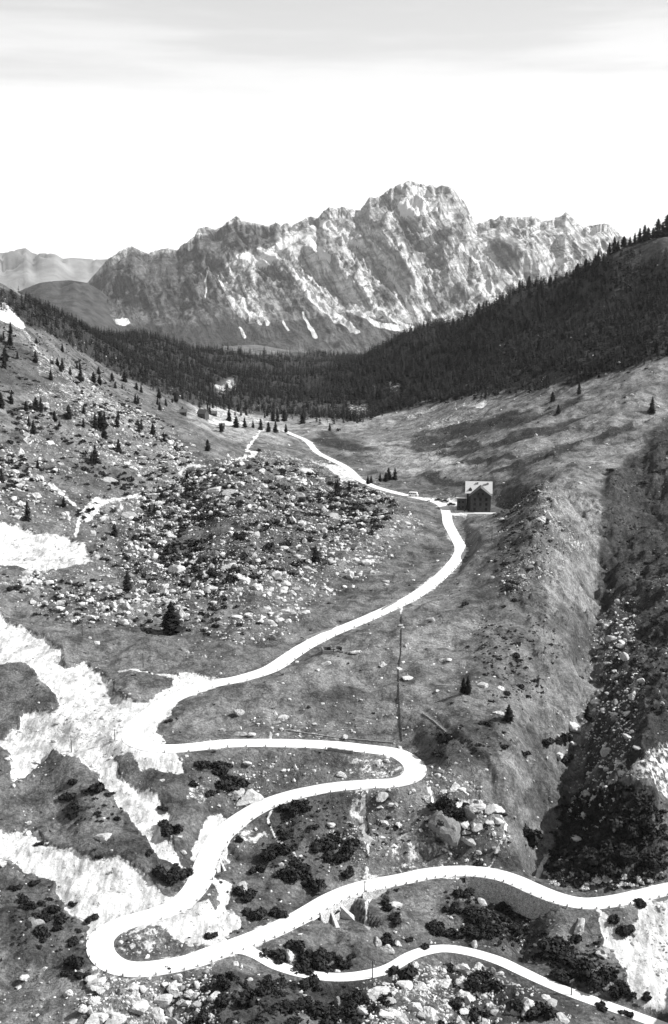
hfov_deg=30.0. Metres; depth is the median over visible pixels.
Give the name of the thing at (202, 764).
dwarf pine
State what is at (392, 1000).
boulder
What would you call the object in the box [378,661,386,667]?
boulder
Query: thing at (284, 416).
conifer
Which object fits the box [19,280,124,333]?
hills
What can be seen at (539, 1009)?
dwarf pine
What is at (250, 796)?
boulder
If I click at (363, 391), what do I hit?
conifer
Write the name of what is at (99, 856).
dwarf pine
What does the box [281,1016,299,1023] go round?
dwarf pine
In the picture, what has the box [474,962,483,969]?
boulder
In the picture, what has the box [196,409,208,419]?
wooden hut
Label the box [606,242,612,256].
conifer
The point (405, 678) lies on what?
boulder
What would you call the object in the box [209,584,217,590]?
boulder
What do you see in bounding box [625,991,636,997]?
dwarf pine
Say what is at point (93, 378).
conifer
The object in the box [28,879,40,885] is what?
dwarf pine
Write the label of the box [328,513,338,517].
boulder
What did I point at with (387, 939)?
dwarf pine
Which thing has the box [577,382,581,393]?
conifer
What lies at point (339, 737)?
field wall
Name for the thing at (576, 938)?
dwarf pine
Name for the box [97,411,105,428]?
conifer
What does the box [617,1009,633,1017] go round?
dwarf pine
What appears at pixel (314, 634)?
roadside wall
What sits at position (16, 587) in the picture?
dwarf pine
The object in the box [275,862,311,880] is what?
dwarf pine
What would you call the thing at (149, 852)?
dwarf pine
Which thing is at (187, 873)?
dwarf pine
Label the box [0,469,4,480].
conifer
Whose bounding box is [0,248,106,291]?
distant hills
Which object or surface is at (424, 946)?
dwarf pine
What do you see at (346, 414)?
conifer
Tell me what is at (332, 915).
retaining wall
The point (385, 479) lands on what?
conifer
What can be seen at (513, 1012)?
boulder
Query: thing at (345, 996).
dwarf pine
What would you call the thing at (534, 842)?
dwarf pine
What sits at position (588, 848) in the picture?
juniper scrub
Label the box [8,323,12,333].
conifer
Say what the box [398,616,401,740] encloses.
turf wall
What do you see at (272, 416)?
conifer
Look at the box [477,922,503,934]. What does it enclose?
dwarf pine
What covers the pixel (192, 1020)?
dwarf pine
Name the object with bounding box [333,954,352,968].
dwarf pine
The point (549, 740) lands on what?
dwarf pine
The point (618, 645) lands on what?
boulder
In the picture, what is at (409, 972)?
dwarf pine
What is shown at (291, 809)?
dwarf pine
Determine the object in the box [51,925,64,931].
dwarf pine
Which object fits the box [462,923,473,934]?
dwarf pine
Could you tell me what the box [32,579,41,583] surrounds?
boulder
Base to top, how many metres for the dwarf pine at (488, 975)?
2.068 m
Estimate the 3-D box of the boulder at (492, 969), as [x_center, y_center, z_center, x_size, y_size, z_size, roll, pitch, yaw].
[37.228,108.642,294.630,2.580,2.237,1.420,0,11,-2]
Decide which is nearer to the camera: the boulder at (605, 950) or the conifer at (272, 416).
the boulder at (605, 950)
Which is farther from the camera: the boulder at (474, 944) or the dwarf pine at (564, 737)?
the dwarf pine at (564, 737)
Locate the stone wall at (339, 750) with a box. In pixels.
[327,747,352,753]
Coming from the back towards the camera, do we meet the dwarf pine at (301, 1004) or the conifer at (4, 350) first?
the conifer at (4, 350)
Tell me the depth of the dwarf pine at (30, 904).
301.71 m
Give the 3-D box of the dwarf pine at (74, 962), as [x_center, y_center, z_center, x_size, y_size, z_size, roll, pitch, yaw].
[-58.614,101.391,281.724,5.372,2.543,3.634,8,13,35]
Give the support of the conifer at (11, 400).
on the ground
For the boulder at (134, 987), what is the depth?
272.50 m
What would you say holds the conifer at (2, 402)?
on the ground
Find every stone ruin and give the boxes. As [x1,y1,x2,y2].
[321,645,332,654]
[334,646,343,652]
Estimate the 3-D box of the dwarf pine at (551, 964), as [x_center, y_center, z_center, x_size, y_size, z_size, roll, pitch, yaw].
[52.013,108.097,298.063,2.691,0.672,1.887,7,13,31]
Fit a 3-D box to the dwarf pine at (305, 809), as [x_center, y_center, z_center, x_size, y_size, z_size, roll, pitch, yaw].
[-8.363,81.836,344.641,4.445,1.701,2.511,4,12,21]
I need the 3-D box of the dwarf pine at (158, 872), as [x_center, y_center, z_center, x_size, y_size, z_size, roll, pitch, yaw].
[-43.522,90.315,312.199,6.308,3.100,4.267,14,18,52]
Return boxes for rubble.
[0,255,667,1023]
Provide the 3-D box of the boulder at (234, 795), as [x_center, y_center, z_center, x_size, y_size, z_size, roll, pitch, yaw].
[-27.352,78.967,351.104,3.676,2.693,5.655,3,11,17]
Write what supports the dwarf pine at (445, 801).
on the ground
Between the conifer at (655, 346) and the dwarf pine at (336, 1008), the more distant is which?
the conifer at (655, 346)
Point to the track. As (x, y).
(404, 959)
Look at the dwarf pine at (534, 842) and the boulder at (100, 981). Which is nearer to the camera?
the boulder at (100, 981)
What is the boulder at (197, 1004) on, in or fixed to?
on the ground
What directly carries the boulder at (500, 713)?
on the ground
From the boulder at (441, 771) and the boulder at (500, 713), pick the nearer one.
the boulder at (441, 771)
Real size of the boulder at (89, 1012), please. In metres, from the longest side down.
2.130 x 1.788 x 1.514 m
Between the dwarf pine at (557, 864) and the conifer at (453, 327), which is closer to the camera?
the dwarf pine at (557, 864)
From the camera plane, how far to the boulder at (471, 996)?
284.69 m
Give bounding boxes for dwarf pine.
[6,584,21,590]
[8,883,22,890]
[16,893,28,902]
[19,902,27,909]
[26,900,46,908]
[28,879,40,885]
[29,912,40,919]
[32,925,47,938]
[33,841,43,846]
[35,944,42,949]
[39,932,51,942]
[42,906,48,913]
[42,913,52,921]
[47,904,60,913]
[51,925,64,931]
[54,912,66,924]
[58,792,75,801]
[59,970,73,977]
[63,954,84,969]
[68,778,77,784]
[68,799,82,811]
[68,901,77,907]
[68,936,78,946]
[74,971,90,979]
[84,913,99,923]
[86,782,104,792]
[95,854,103,858]
[103,791,115,796]
[145,849,152,856]
[150,864,167,881]
[157,806,169,811]
[157,819,168,827]
[160,823,183,837]
[164,869,181,884]
[171,863,180,869]
[179,868,193,879]
[188,1018,198,1023]
[189,780,197,786]
[193,760,208,767]
[196,1010,213,1023]
[199,987,209,991]
[203,931,218,939]
[205,789,215,797]
[206,760,225,768]
[212,761,229,774]
[214,779,228,787]
[214,996,229,1007]
[215,971,235,991]
[219,773,237,781]
[221,1017,235,1023]
[222,777,250,790]
[232,884,257,902]
[235,835,243,841]
[235,991,257,1007]
[242,906,267,919]
[246,1016,265,1023]
[248,866,260,874]
[254,979,273,995]
[256,863,266,872]
[259,948,286,959]
[260,842,295,860]
[262,974,271,981]
[264,1007,273,1014]
[268,906,288,918]
[271,871,292,881]
[271,998,298,1012]
[273,989,281,995]
[274,956,294,964]
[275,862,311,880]
[275,977,286,985]
[276,828,290,839]
[277,803,300,814]
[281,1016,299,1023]
[283,939,305,951]
[288,855,300,866]
[290,963,313,975]
[291,799,309,806]
[294,950,327,971]
[296,998,305,1009]
[298,974,319,990]
[299,805,311,812]
[299,996,327,1015]
[300,874,326,891]
[305,946,326,959]
[307,824,319,829]
[310,836,338,852]
[310,1016,318,1020]
[320,847,350,862]
[320,1009,340,1023]
[321,964,333,973]
[323,951,335,961]
[325,1005,341,1012]
[330,830,342,844]
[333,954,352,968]
[340,865,354,877]
[340,993,348,998]
[342,998,360,1020]
[343,837,360,855]
[347,952,356,959]
[350,990,369,1003]
[351,1019,368,1023]
[367,1003,377,1012]
[377,992,392,1006]
[380,932,395,946]
[381,898,392,911]
[384,963,418,980]
[387,911,402,925]
[405,936,413,941]
[420,943,429,949]
[425,802,443,810]
[425,919,438,930]
[430,749,444,756]
[430,921,445,935]
[434,731,454,743]
[435,793,455,807]
[436,815,458,826]
[436,1020,454,1023]
[441,807,453,816]
[443,905,459,913]
[443,927,462,937]
[443,962,460,974]
[448,803,464,814]
[448,997,464,1007]
[451,887,474,898]
[453,814,467,821]
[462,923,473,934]
[463,971,481,988]
[464,906,479,914]
[468,907,488,922]
[468,1007,490,1021]
[470,927,485,939]
[473,861,483,865]
[474,970,494,981]
[474,978,505,993]
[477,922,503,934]
[478,721,492,725]
[491,914,507,922]
[494,901,511,912]
[500,744,508,748]
[504,691,510,695]
[507,923,523,931]
[510,998,523,1013]
[513,652,519,657]
[516,928,525,935]
[521,750,531,755]
[522,1001,558,1019]
[523,823,539,839]
[527,829,542,846]
[537,935,563,951]
[540,943,574,966]
[542,737,555,744]
[547,961,556,966]
[549,967,585,982]
[550,860,568,870]
[555,733,572,744]
[559,825,569,830]
[560,840,579,858]
[561,753,573,762]
[566,956,594,979]
[568,824,590,836]
[570,934,582,942]
[571,866,590,879]
[583,803,603,820]
[583,966,617,990]
[584,853,604,866]
[590,832,618,850]
[594,1000,607,1011]
[600,860,622,875]
[600,978,608,987]
[604,809,626,831]
[607,914,619,924]
[608,979,629,996]
[610,994,621,998]
[613,843,642,863]
[615,924,635,936]
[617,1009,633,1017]
[623,679,633,683]
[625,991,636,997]
[626,820,642,838]
[633,898,646,908]
[640,819,656,830]
[640,850,658,864]
[641,991,652,1000]
[649,619,659,623]
[659,862,667,867]
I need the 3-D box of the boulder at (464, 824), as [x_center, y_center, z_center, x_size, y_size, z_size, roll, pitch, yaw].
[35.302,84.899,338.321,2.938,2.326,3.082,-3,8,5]
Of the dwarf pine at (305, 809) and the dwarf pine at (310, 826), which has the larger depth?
the dwarf pine at (305, 809)
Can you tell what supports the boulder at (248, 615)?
on the ground
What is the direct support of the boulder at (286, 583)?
on the ground
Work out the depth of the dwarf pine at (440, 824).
335.52 m
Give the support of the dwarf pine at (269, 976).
on the ground
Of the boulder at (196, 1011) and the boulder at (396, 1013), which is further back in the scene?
the boulder at (396, 1013)
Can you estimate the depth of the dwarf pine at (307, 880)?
317.31 m
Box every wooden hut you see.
[179,409,186,415]
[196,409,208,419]
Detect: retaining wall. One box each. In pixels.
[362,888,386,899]
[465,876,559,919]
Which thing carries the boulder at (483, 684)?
on the ground
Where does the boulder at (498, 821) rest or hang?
on the ground
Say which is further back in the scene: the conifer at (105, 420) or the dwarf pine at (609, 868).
the conifer at (105, 420)
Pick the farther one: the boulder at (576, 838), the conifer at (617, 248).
the conifer at (617, 248)
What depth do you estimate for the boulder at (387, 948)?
297.08 m
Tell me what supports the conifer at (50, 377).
on the ground
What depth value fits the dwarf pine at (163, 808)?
337.67 m
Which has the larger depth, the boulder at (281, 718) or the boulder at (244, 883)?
the boulder at (281, 718)
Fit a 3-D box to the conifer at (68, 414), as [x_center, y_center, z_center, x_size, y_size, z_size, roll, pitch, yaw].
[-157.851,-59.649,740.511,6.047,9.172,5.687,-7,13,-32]
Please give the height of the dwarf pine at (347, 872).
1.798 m
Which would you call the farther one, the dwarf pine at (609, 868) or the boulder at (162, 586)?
the boulder at (162, 586)
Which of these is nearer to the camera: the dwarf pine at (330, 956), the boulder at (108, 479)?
the dwarf pine at (330, 956)
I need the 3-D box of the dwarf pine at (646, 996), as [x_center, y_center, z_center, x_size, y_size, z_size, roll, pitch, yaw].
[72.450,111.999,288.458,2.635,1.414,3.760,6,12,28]
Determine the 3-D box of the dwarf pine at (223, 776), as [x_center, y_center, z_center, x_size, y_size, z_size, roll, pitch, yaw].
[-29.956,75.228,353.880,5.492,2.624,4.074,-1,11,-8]
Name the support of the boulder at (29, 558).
on the ground
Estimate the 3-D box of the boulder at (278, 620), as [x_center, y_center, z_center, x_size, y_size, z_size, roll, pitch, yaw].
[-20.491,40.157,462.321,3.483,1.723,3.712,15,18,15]
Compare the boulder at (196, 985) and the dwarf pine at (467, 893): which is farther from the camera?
the dwarf pine at (467, 893)
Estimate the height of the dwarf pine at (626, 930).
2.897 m
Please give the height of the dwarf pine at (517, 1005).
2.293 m
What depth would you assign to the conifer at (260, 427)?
1016.25 m
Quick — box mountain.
[88,181,632,356]
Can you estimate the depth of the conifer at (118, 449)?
724.13 m
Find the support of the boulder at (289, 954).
on the ground
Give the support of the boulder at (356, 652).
on the ground
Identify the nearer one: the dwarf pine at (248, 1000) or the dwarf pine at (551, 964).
the dwarf pine at (248, 1000)
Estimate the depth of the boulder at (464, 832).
337.45 m
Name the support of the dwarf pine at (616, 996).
on the ground
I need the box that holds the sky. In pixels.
[0,0,667,259]
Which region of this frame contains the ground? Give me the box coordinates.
[0,237,667,1023]
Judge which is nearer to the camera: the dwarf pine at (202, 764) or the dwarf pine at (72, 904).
the dwarf pine at (72, 904)
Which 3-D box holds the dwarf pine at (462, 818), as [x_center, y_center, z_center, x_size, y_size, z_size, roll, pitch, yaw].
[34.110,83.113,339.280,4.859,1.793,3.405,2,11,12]
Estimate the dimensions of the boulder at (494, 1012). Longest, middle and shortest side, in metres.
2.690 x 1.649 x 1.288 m
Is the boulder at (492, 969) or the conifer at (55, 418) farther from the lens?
the conifer at (55, 418)
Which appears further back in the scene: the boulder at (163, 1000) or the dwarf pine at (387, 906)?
the dwarf pine at (387, 906)
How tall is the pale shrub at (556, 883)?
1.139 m
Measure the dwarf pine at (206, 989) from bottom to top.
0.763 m
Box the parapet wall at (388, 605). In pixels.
[382,600,397,609]
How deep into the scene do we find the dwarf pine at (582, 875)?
327.10 m
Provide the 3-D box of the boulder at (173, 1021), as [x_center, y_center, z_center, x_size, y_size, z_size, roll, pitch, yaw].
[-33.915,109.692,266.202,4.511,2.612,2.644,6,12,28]
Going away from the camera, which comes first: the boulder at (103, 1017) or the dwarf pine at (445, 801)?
the boulder at (103, 1017)
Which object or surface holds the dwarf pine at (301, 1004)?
on the ground
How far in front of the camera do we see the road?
329.91 m
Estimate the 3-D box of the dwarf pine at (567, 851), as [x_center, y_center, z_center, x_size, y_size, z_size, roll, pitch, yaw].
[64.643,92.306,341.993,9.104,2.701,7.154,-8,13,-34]
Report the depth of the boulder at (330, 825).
339.90 m
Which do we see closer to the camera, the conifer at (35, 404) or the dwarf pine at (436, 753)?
the dwarf pine at (436, 753)
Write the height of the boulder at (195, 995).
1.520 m
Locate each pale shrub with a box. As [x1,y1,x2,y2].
[549,879,560,885]
[580,885,589,890]
[603,878,612,882]
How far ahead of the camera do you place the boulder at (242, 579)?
502.01 m
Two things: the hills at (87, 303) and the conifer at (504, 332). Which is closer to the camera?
the conifer at (504, 332)
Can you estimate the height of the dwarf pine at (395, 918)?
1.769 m
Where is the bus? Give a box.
[408,492,417,496]
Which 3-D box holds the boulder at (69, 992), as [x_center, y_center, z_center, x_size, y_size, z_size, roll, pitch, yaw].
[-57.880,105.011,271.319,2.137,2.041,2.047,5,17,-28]
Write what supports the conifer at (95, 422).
on the ground
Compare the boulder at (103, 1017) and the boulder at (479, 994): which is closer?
the boulder at (103, 1017)
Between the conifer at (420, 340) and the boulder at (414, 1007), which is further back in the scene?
the conifer at (420, 340)
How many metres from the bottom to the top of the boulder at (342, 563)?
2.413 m
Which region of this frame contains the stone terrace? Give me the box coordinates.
[465,512,495,514]
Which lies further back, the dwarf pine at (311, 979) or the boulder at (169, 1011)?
the dwarf pine at (311, 979)
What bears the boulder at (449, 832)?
on the ground
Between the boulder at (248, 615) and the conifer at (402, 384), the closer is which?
the boulder at (248, 615)
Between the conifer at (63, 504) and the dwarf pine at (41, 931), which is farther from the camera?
the conifer at (63, 504)
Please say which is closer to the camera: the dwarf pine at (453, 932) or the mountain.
the dwarf pine at (453, 932)
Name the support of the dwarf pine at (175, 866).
on the ground
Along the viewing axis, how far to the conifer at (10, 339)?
803.82 m
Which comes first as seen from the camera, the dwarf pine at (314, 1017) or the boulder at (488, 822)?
the dwarf pine at (314, 1017)
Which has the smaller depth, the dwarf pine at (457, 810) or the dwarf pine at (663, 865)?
the dwarf pine at (663, 865)
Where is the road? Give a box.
[86,431,667,977]
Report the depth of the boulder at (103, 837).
322.77 m
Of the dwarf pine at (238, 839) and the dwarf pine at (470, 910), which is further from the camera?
the dwarf pine at (238, 839)
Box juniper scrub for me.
[0,260,667,1023]
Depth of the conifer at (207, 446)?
786.66 m
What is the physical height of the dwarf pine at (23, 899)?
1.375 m
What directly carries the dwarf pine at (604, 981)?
on the ground
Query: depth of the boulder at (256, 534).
558.31 m
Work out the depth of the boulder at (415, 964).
292.86 m
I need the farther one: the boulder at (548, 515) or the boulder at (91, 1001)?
the boulder at (548, 515)
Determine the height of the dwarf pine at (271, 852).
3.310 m
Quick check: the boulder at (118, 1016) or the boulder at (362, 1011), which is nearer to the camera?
the boulder at (118, 1016)
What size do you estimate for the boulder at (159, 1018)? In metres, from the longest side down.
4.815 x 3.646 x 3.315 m
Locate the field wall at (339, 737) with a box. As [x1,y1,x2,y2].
[284,729,393,743]
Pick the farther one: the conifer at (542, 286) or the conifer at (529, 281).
the conifer at (529, 281)
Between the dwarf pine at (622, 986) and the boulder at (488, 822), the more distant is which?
the boulder at (488, 822)
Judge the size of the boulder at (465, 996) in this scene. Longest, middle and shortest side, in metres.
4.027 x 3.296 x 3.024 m
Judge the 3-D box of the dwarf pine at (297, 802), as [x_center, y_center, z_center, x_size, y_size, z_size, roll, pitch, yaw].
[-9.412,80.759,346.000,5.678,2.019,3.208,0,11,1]
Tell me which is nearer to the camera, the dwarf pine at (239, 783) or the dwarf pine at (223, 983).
the dwarf pine at (223, 983)
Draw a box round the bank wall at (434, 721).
[422,713,445,731]
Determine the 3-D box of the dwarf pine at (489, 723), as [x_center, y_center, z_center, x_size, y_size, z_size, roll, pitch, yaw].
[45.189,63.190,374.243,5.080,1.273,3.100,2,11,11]
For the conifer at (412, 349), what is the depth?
1685.13 m
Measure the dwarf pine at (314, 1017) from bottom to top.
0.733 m
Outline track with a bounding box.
[228,945,667,1023]
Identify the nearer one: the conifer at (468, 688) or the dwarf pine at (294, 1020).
the dwarf pine at (294, 1020)
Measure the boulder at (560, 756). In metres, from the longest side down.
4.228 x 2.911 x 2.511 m
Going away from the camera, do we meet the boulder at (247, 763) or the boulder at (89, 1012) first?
the boulder at (89, 1012)
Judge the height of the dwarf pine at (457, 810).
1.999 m
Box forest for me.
[0,243,667,424]
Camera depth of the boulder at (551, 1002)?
281.51 m
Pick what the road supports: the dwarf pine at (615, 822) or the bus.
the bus
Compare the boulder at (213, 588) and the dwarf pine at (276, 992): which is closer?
the dwarf pine at (276, 992)
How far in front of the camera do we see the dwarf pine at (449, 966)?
295.12 m
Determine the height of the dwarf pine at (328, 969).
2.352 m
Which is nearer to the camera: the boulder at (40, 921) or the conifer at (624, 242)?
the boulder at (40, 921)
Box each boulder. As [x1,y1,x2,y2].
[19,974,28,980]
[23,557,35,560]
[25,916,36,927]
[31,759,41,763]
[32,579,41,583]
[35,919,45,924]
[54,606,64,610]
[63,989,72,996]
[66,1019,77,1023]
[75,1004,86,1012]
[82,1007,91,1013]
[84,1013,102,1023]
[85,975,96,981]
[85,977,105,989]
[87,996,100,1004]
[87,1009,93,1015]
[90,985,100,990]
[92,554,99,559]
[94,833,111,842]
[95,1013,108,1023]
[96,986,104,993]
[101,606,108,611]
[103,477,118,482]
[104,1015,119,1023]
[110,1012,126,1023]
[117,988,125,993]
[121,511,138,517]
[129,983,139,991]
[129,999,148,1014]
[139,985,146,992]
[152,1007,165,1023]
[153,993,172,1007]
[160,583,168,588]
[165,531,176,537]
[165,1006,174,1017]
[167,980,181,997]
[167,1018,182,1023]
[168,565,185,572]
[172,974,182,978]
[176,998,186,1004]
[177,985,185,991]
[181,1000,190,1005]
[183,989,193,998]
[190,992,199,999]
[191,1000,201,1007]
[194,981,199,988]
[194,1008,199,1015]
[204,586,211,593]
[207,486,221,493]
[207,991,220,1001]
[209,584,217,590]
[210,550,219,555]
[215,621,222,625]
[220,565,231,568]
[221,489,238,495]
[228,788,244,799]
[233,709,244,715]
[233,732,247,735]
[234,881,247,892]
[236,789,263,805]
[238,577,249,582]
[242,761,251,764]
[244,613,252,617]
[247,732,255,736]
[250,531,259,538]
[258,468,264,474]
[269,634,276,640]
[275,475,283,480]
[275,618,283,622]
[277,715,288,721]
[280,546,288,550]
[281,581,290,586]
[285,949,294,962]
[294,492,305,499]
[297,468,313,472]
[301,577,308,582]
[321,661,331,664]
[327,822,335,827]
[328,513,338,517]
[334,996,339,1005]
[336,771,346,777]
[337,560,346,565]
[350,650,361,654]
[357,1007,368,1015]
[359,835,374,842]
[365,992,376,1001]
[371,986,389,996]
[374,936,381,946]
[376,792,388,801]
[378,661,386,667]
[378,820,389,825]
[379,1010,393,1018]
[381,944,394,953]
[385,997,396,1005]
[389,1009,400,1017]
[390,901,402,908]
[393,1017,406,1023]
[395,940,401,946]
[397,980,412,990]
[402,676,412,680]
[402,987,408,994]
[407,1002,422,1011]
[412,961,418,967]
[416,1011,425,1018]
[417,982,426,990]
[423,795,429,801]
[423,1006,435,1022]
[425,617,434,621]
[427,810,461,846]
[436,769,444,773]
[439,979,450,988]
[442,1004,451,1010]
[451,782,459,788]
[452,964,469,973]
[455,978,464,987]
[457,787,466,793]
[457,992,470,1004]
[459,821,468,828]
[459,1008,468,1014]
[460,836,475,845]
[462,829,470,834]
[463,805,476,819]
[463,991,475,1000]
[469,803,485,812]
[471,823,482,831]
[471,940,476,948]
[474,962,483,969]
[476,990,487,998]
[477,682,487,687]
[477,1015,487,1023]
[478,898,489,906]
[484,804,495,814]
[485,820,494,825]
[486,967,496,973]
[490,1009,498,1015]
[492,804,504,812]
[494,817,503,824]
[495,971,503,975]
[497,711,503,717]
[510,1009,520,1015]
[521,997,534,1018]
[536,516,545,522]
[541,994,550,1000]
[545,511,552,519]
[546,998,556,1007]
[556,1012,569,1023]
[557,752,563,759]
[569,721,580,731]
[571,835,581,841]
[574,918,584,934]
[580,790,589,799]
[590,697,599,704]
[595,950,606,958]
[596,616,606,619]
[596,946,609,955]
[600,747,610,756]
[606,635,616,641]
[611,715,616,721]
[615,643,624,648]
[620,652,628,660]
[622,733,631,738]
[628,693,634,700]
[637,678,644,682]
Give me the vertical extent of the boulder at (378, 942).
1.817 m
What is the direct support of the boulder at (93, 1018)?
on the ground
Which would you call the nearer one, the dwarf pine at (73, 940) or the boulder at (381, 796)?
the dwarf pine at (73, 940)
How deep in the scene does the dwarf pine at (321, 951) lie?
291.28 m
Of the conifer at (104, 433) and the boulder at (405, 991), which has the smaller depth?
the boulder at (405, 991)
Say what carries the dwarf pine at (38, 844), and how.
on the ground
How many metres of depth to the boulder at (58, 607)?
468.05 m
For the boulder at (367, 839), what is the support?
on the ground
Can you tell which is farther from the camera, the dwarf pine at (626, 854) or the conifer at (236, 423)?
the conifer at (236, 423)
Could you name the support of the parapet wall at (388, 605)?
on the road
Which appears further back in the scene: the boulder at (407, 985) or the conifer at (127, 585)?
the conifer at (127, 585)
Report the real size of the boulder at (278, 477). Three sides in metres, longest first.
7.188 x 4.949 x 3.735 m
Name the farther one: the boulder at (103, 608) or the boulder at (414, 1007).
the boulder at (103, 608)
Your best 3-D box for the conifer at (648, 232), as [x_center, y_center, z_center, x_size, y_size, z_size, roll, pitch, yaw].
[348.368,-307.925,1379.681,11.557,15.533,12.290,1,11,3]
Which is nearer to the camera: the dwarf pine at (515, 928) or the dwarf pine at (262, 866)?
the dwarf pine at (515, 928)
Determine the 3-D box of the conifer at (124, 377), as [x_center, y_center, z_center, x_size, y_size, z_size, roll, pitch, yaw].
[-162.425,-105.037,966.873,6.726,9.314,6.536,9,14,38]
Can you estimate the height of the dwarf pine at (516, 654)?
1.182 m
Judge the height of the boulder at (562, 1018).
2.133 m
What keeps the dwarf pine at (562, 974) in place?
on the ground
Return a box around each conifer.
[0,392,4,407]
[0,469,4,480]
[1,347,8,360]
[1,355,7,368]
[6,333,14,344]
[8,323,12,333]
[9,394,13,403]
[22,501,32,520]
[31,420,36,433]
[33,350,38,362]
[33,397,40,410]
[38,397,44,411]
[48,369,52,379]
[53,411,57,420]
[61,496,65,506]
[64,404,71,418]
[77,369,83,381]
[91,372,96,382]
[92,413,98,428]
[92,445,99,463]
[97,375,102,385]
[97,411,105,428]
[101,427,108,438]
[102,411,108,427]
[111,524,117,536]
[113,417,119,426]
[114,439,122,452]
[120,371,127,381]
[122,571,132,590]
[150,423,155,434]
[152,503,156,512]
[156,388,161,397]
[159,601,184,635]
[204,439,210,450]
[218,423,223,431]
[226,409,231,420]
[233,416,239,427]
[242,417,247,427]
[258,418,262,429]
[265,422,270,431]
[270,411,275,420]
[273,421,278,432]
[275,409,279,421]
[281,409,287,420]
[299,413,305,423]
[311,545,320,562]
[333,479,340,492]
[345,408,349,418]
[360,385,366,396]
[377,387,382,398]
[383,472,388,481]
[387,468,391,478]
[392,468,396,479]
[399,378,405,389]
[410,342,415,353]
[416,337,423,350]
[419,353,426,365]
[451,323,455,333]
[459,678,466,693]
[465,675,472,694]
[479,309,484,321]
[502,326,505,338]
[503,705,514,721]
[526,275,531,286]
[527,285,531,297]
[539,282,544,295]
[547,275,552,286]
[550,392,555,401]
[556,405,560,413]
[574,263,579,274]
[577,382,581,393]
[582,259,587,271]
[583,705,592,720]
[589,260,595,273]
[589,365,593,376]
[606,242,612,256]
[610,236,616,253]
[614,242,620,251]
[614,275,618,286]
[620,236,627,246]
[632,233,637,243]
[636,228,641,241]
[640,225,648,241]
[645,227,651,239]
[648,397,655,413]
[651,218,662,238]
[653,339,658,351]
[660,222,666,236]
[661,215,667,236]
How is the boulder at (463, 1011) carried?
on the ground
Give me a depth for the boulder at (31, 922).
295.83 m
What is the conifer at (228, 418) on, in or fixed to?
on the ground
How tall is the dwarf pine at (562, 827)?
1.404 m
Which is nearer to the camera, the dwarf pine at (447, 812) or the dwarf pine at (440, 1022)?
the dwarf pine at (440, 1022)
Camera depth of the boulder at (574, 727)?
406.52 m
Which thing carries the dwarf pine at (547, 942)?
on the ground
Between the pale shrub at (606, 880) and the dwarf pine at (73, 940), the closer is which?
the dwarf pine at (73, 940)
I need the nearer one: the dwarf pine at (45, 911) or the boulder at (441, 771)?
the dwarf pine at (45, 911)
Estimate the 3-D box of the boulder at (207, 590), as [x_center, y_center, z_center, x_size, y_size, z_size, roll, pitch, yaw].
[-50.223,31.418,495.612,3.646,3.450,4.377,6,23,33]
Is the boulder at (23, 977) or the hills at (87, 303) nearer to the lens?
the boulder at (23, 977)
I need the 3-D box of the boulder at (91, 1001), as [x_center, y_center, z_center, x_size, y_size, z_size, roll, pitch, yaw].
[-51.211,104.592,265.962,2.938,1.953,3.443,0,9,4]
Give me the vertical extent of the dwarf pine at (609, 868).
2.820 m
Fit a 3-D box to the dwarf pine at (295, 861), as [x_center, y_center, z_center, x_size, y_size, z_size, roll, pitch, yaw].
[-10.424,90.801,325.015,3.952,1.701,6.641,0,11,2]
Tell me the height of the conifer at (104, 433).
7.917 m
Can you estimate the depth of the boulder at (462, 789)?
347.27 m
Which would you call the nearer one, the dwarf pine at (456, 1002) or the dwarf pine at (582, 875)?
the dwarf pine at (456, 1002)
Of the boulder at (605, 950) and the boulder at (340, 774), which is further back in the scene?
the boulder at (340, 774)
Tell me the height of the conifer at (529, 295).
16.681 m
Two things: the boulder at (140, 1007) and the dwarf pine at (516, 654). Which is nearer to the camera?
the boulder at (140, 1007)
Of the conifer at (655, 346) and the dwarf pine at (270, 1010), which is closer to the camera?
the dwarf pine at (270, 1010)
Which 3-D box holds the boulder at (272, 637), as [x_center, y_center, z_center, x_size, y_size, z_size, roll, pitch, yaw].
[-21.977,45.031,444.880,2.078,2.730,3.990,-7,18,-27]
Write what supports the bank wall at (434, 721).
on the ground
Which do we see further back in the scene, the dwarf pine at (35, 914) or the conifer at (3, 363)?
the conifer at (3, 363)
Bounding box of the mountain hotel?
[456,481,492,511]
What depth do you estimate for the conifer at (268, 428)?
988.61 m
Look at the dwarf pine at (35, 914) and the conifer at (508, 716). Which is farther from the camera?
the conifer at (508, 716)
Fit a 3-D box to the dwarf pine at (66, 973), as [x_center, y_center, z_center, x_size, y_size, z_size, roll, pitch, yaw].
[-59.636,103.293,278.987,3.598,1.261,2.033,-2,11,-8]
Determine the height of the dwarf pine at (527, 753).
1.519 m
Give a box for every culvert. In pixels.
[216,845,229,872]
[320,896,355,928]
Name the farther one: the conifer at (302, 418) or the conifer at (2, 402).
the conifer at (302, 418)
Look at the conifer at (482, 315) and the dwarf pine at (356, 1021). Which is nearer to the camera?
the dwarf pine at (356, 1021)
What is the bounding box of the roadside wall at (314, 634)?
[303,628,332,638]
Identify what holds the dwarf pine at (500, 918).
on the ground
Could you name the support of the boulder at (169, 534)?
on the ground
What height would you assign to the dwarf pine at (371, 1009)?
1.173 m
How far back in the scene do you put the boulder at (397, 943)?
300.58 m
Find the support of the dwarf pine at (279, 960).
on the ground
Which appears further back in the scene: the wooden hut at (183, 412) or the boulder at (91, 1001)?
the wooden hut at (183, 412)

